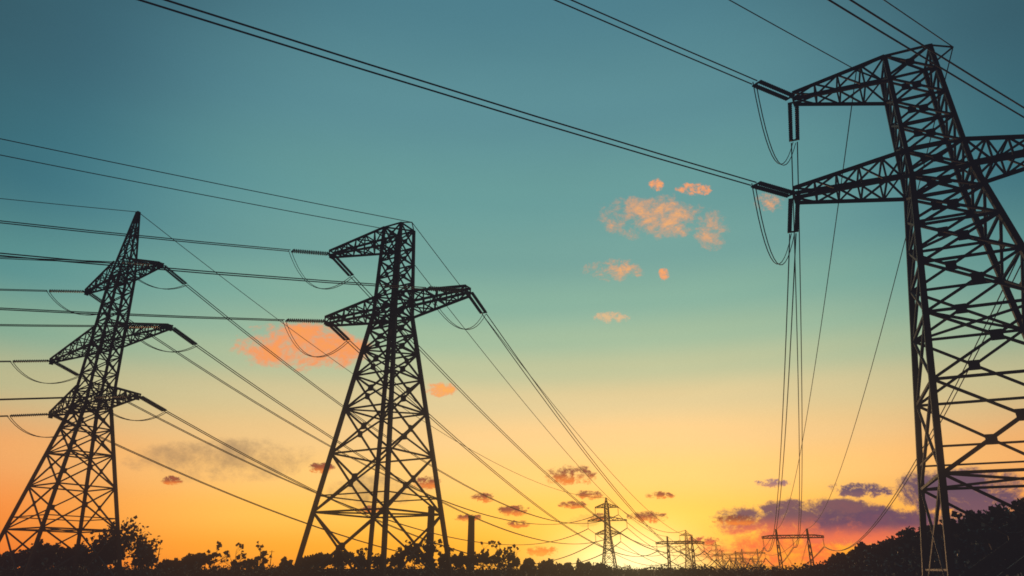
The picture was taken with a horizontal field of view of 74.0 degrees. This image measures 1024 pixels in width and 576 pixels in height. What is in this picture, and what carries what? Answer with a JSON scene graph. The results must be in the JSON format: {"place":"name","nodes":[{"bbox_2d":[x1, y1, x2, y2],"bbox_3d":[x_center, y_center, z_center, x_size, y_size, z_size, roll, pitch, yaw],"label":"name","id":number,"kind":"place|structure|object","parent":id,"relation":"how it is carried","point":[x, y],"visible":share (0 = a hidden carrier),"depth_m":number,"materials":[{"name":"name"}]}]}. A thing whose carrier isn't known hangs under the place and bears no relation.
{"place":"outdoors","nodes":[
{"label":"outdoors","id":0,"kind":"place"},
{"bbox_2d":[162,476,182,484],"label":"cloud","id":1,"kind":"structure","parent":0,"point":[168,480],"depth_m":10401.69,"materials":[{"name":"orange"}]},
{"bbox_2d":[157,441,247,463],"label":"cloud","id":2,"kind":"structure","parent":0,"point":[233,445],"depth_m":1167.72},
{"bbox_2d":[233,323,367,370],"bbox_3d":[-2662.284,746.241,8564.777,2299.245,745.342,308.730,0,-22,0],"label":"cloud","id":3,"kind":"structure","parent":0,"point":[327,343],"depth_m":8564.77,"materials":[{"name":"orange"}]},
{"bbox_2d":[310,462,334,472],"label":"cloud","id":4,"kind":"structure","parent":0,"point":[317,466],"depth_m":11197.94,"materials":[{"name":"orange"}]},
{"bbox_2d":[360,505,381,511],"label":"cloud","id":5,"kind":"structure","parent":0,"point":[369,506],"depth_m":11662.25,"materials":[{"name":"orange"}]},
{"bbox_2d":[417,476,439,488],"bbox_3d":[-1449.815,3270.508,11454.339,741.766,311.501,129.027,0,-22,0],"label":"cloud","id":6,"kind":"structure","parent":0,"point":[429,484],"depth_m":11454.33,"materials":[{"name":"orange"}]},
{"bbox_2d":[425,506,434,566],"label":"chimney","id":7,"kind":"object","parent":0,"point":[430,536],"visible":0.42,"depth_m":1028.65,"materials":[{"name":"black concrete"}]},
{"bbox_2d":[426,382,455,397],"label":"cloud","id":8,"kind":"structure","parent":0,"point":[440,389],"depth_m":9346.59,"materials":[{"name":"orange"}]},
{"bbox_2d":[455,514,480,520],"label":"cloud","id":9,"kind":"structure","parent":0,"point":[463,517],"depth_m":11819.92,"materials":[{"name":"orange"}]},
{"bbox_2d":[472,493,492,502],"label":"cloud","id":10,"kind":"structure","parent":0,"point":[484,499],"depth_m":11457.39,"materials":[{"name":"orange"}]},
{"bbox_2d":[0,497,1023,575],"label":"tree","id":11,"kind":"object","parent":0,"point":[975,541],"depth_m":98.04,"materials":[{"name":"black plant"}]},
{"bbox_2d":[0,0,1023,569],"label":"sky","id":12,"kind":"structure","parent":0,"point":[682,396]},
{"bbox_2d":[498,505,528,515],"bbox_3d":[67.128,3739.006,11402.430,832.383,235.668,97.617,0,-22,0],"label":"cloud","id":13,"kind":"structure","parent":0,"point":[507,510],"depth_m":11402.43,"materials":[{"name":"orange"}]},
{"bbox_2d":[507,520,528,527],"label":"cloud","id":14,"kind":"structure","parent":0,"point":[512,524],"depth_m":12279.93,"materials":[{"name":"orange"}]},
{"bbox_2d":[46,570,1022,575],"bbox_3d":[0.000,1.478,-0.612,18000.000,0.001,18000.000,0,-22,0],"label":"ground","id":15,"kind":"structure","parent":0,"point":[577,571],"depth_m":289.58,"materials":[{"name":"black plant"}]},
{"bbox_2d":[0,211,172,575],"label":"tower","id":16,"kind":"structure","parent":15,"relation":"on","point":[121,279],"depth_m":75.59,"materials":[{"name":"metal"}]},
{"bbox_2d":[10,80,799,427],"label":"insulators","id":17,"kind":"object","parent":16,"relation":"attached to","point":[772,188],"visible":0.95,"depth_m":61.33,"materials":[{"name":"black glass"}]},
{"bbox_2d":[291,222,470,575],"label":"tower","id":18,"kind":"structure","parent":15,"relation":"on","point":[393,330],"depth_m":59.45,"materials":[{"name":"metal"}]},
{"bbox_2d":[467,516,474,570],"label":"chimney","id":19,"kind":"object","parent":15,"relation":"on","point":[471,535],"visible":0.69,"depth_m":1075.03,"materials":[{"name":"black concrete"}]},
{"bbox_2d":[588,498,627,569],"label":"far tower lattice","id":20,"kind":"object","parent":15,"relation":"on","point":[604,517],"visible":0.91,"depth_m":300.67,"materials":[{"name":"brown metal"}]},
{"bbox_2d":[655,536,704,571],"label":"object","id":21,"kind":"object","parent":15,"relation":"on","point":[668,549],"visible":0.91,"depth_m":326.89,"materials":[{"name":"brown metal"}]},
{"bbox_2d":[679,530,696,568],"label":"far tower lattice","id":22,"kind":"object","parent":15,"relation":"on","point":[688,549],"visible":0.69,"depth_m":552.14,"materials":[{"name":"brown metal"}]},
{"bbox_2d":[711,543,724,568],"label":"far tower lattice","id":23,"kind":"object","parent":15,"relation":"on","point":[715,545],"visible":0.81,"depth_m":804.70,"materials":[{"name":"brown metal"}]},
{"bbox_2d":[715,551,742,566],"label":"portal","id":24,"kind":"object","parent":15,"relation":"on","point":[729,558],"visible":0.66,"depth_m":590.87,"materials":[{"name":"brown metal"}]},
{"bbox_2d":[734,549,765,566],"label":"portal","id":25,"kind":"object","parent":15,"relation":"on","point":[757,553],"visible":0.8,"depth_m":530.41,"materials":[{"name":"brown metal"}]},
{"bbox_2d":[762,529,824,570],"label":"portal","id":26,"kind":"object","parent":15,"relation":"on","point":[807,534],"visible":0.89,"depth_m":267.94,"materials":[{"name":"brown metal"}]},
{"bbox_2d":[0,0,1023,570],"bbox_3d":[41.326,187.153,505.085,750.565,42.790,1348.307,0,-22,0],"label":"conductors","id":27,"kind":"structure","parent":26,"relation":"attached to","point":[38,258],"depth_m":65.60,"materials":[{"name":"grey metal"}]},
{"bbox_2d":[792,43,1023,575],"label":"tower","id":28,"kind":"structure","parent":15,"relation":"on","point":[911,194],"depth_m":38.77,"materials":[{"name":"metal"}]},
{"bbox_2d":[527,546,555,555],"bbox_3d":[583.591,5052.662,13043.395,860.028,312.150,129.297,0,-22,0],"label":"cloud","id":29,"kind":"structure","parent":0,"point":[541,551],"depth_m":13043.39,"materials":[{"name":"orange"}]},
{"bbox_2d":[548,466,595,484],"bbox_3d":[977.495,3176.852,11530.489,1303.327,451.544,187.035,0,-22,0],"label":"cloud","id":30,"kind":"structure","parent":0,"point":[562,478],"depth_m":11530.49,"materials":[{"name":"orange"}]},
{"bbox_2d":[558,501,585,508],"bbox_3d":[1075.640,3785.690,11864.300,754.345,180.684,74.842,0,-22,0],"label":"cloud","id":31,"kind":"structure","parent":0,"point":[574,505],"depth_m":11864.30,"materials":[{"name":"orange"}]},
{"bbox_2d":[571,515,595,526],"bbox_3d":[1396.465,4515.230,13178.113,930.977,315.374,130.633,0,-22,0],"label":"cloud","id":32,"kind":"structure","parent":0,"point":[584,517],"depth_m":13178.11,"materials":[{"name":"yellow"}]},
{"bbox_2d":[576,490,602,499],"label":"cloud","id":33,"kind":"structure","parent":0,"point":[584,494],"depth_m":11412.11,"materials":[{"name":"orange"}]},
{"bbox_2d":[591,513,607,520],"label":"cloud","id":34,"kind":"structure","parent":0,"point":[598,514],"depth_m":12227.94,"materials":[{"name":"orange"}]},
{"bbox_2d":[594,312,629,322],"bbox_3d":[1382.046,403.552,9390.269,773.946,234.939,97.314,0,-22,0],"label":"cloud","id":35,"kind":"structure","parent":0,"point":[607,316],"depth_m":9390.27,"materials":[{"name":"beige"}]},
{"bbox_2d":[610,264,637,277],"bbox_3d":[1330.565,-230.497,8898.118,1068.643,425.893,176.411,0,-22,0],"label":"cloud","id":36,"kind":"structure","parent":0,"point":[620,269],"depth_m":8898.12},
{"bbox_2d":[626,511,665,522],"bbox_3d":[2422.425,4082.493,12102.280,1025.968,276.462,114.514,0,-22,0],"label":"cloud","id":37,"kind":"structure","parent":0,"point":[645,516],"depth_m":12102.27,"materials":[{"name":"orange"}]},
{"bbox_2d":[610,199,695,235],"bbox_3d":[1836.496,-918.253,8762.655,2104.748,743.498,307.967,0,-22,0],"label":"cloud","id":38,"kind":"structure","parent":0,"point":[638,209],"depth_m":8762.65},
{"bbox_2d":[649,179,663,190],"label":"cloud","id":39,"kind":"structure","parent":0,"point":[658,183],"depth_m":8708.82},
{"bbox_2d":[646,491,674,498],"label":"cloud","id":40,"kind":"structure","parent":0,"point":[661,494],"depth_m":11705.04,"materials":[{"name":"orange"}]},
{"bbox_2d":[658,268,668,279],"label":"cloud","id":41,"kind":"structure","parent":0,"point":[662,271],"depth_m":8781.03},
{"bbox_2d":[675,183,711,194],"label":"cloud","id":42,"kind":"structure","parent":0,"point":[702,188],"depth_m":8607.76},
{"bbox_2d":[684,536,718,544],"bbox_3d":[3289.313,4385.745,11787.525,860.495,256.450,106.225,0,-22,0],"label":"cloud","id":43,"kind":"structure","parent":0,"point":[707,541],"depth_m":11787.52,"materials":[{"name":"orange"}]},
{"bbox_2d":[697,218,717,241],"bbox_3d":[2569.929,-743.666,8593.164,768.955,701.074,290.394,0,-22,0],"label":"cloud","id":44,"kind":"structure","parent":0,"point":[706,236],"depth_m":8593.16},
{"bbox_2d":[712,514,759,525],"bbox_3d":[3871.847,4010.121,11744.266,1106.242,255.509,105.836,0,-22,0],"label":"cloud","id":45,"kind":"structure","parent":0,"point":[735,521],"depth_m":11744.26,"materials":[{"name":"orange"}]},
{"bbox_2d":[703,537,835,565],"bbox_3d":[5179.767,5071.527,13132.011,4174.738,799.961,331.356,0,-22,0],"label":"cloud","id":46,"kind":"structure","parent":0,"point":[745,544],"depth_m":13132.00,"materials":[{"name":"orange"}]},
{"bbox_2d":[765,197,777,207],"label":"cloud","id":47,"kind":"structure","parent":0,"point":[769,203],"depth_m":8359.82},
{"bbox_2d":[756,479,787,487],"bbox_3d":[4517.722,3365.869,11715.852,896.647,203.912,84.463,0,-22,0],"label":"cloud","id":48,"kind":"structure","parent":0,"point":[772,483],"depth_m":11715.85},
{"bbox_2d":[717,498,934,543],"bbox_3d":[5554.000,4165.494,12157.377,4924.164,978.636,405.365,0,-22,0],"label":"cloud","id":49,"kind":"structure","parent":0,"point":[794,515],"depth_m":12157.37,"materials":[{"name":"purple"}]},
{"bbox_2d":[829,483,892,497],"bbox_3d":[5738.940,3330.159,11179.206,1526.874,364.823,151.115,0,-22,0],"label":"cloud","id":50,"kind":"structure","parent":0,"point":[858,490],"depth_m":11179.20,"materials":[{"name":"purple"}]},
{"bbox_2d":[809,507,962,545],"bbox_3d":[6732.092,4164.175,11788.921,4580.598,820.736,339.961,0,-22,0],"label":"cloud","id":51,"kind":"structure","parent":0,"point":[890,523],"depth_m":11788.92,"materials":[{"name":"purple"}]},
{"bbox_2d":[897,467,1022,518],"bbox_3d":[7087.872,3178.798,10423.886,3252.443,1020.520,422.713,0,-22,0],"label":"cloud","id":52,"kind":"structure","parent":0,"point":[969,499],"depth_m":10423.88,"materials":[{"name":"purple"}]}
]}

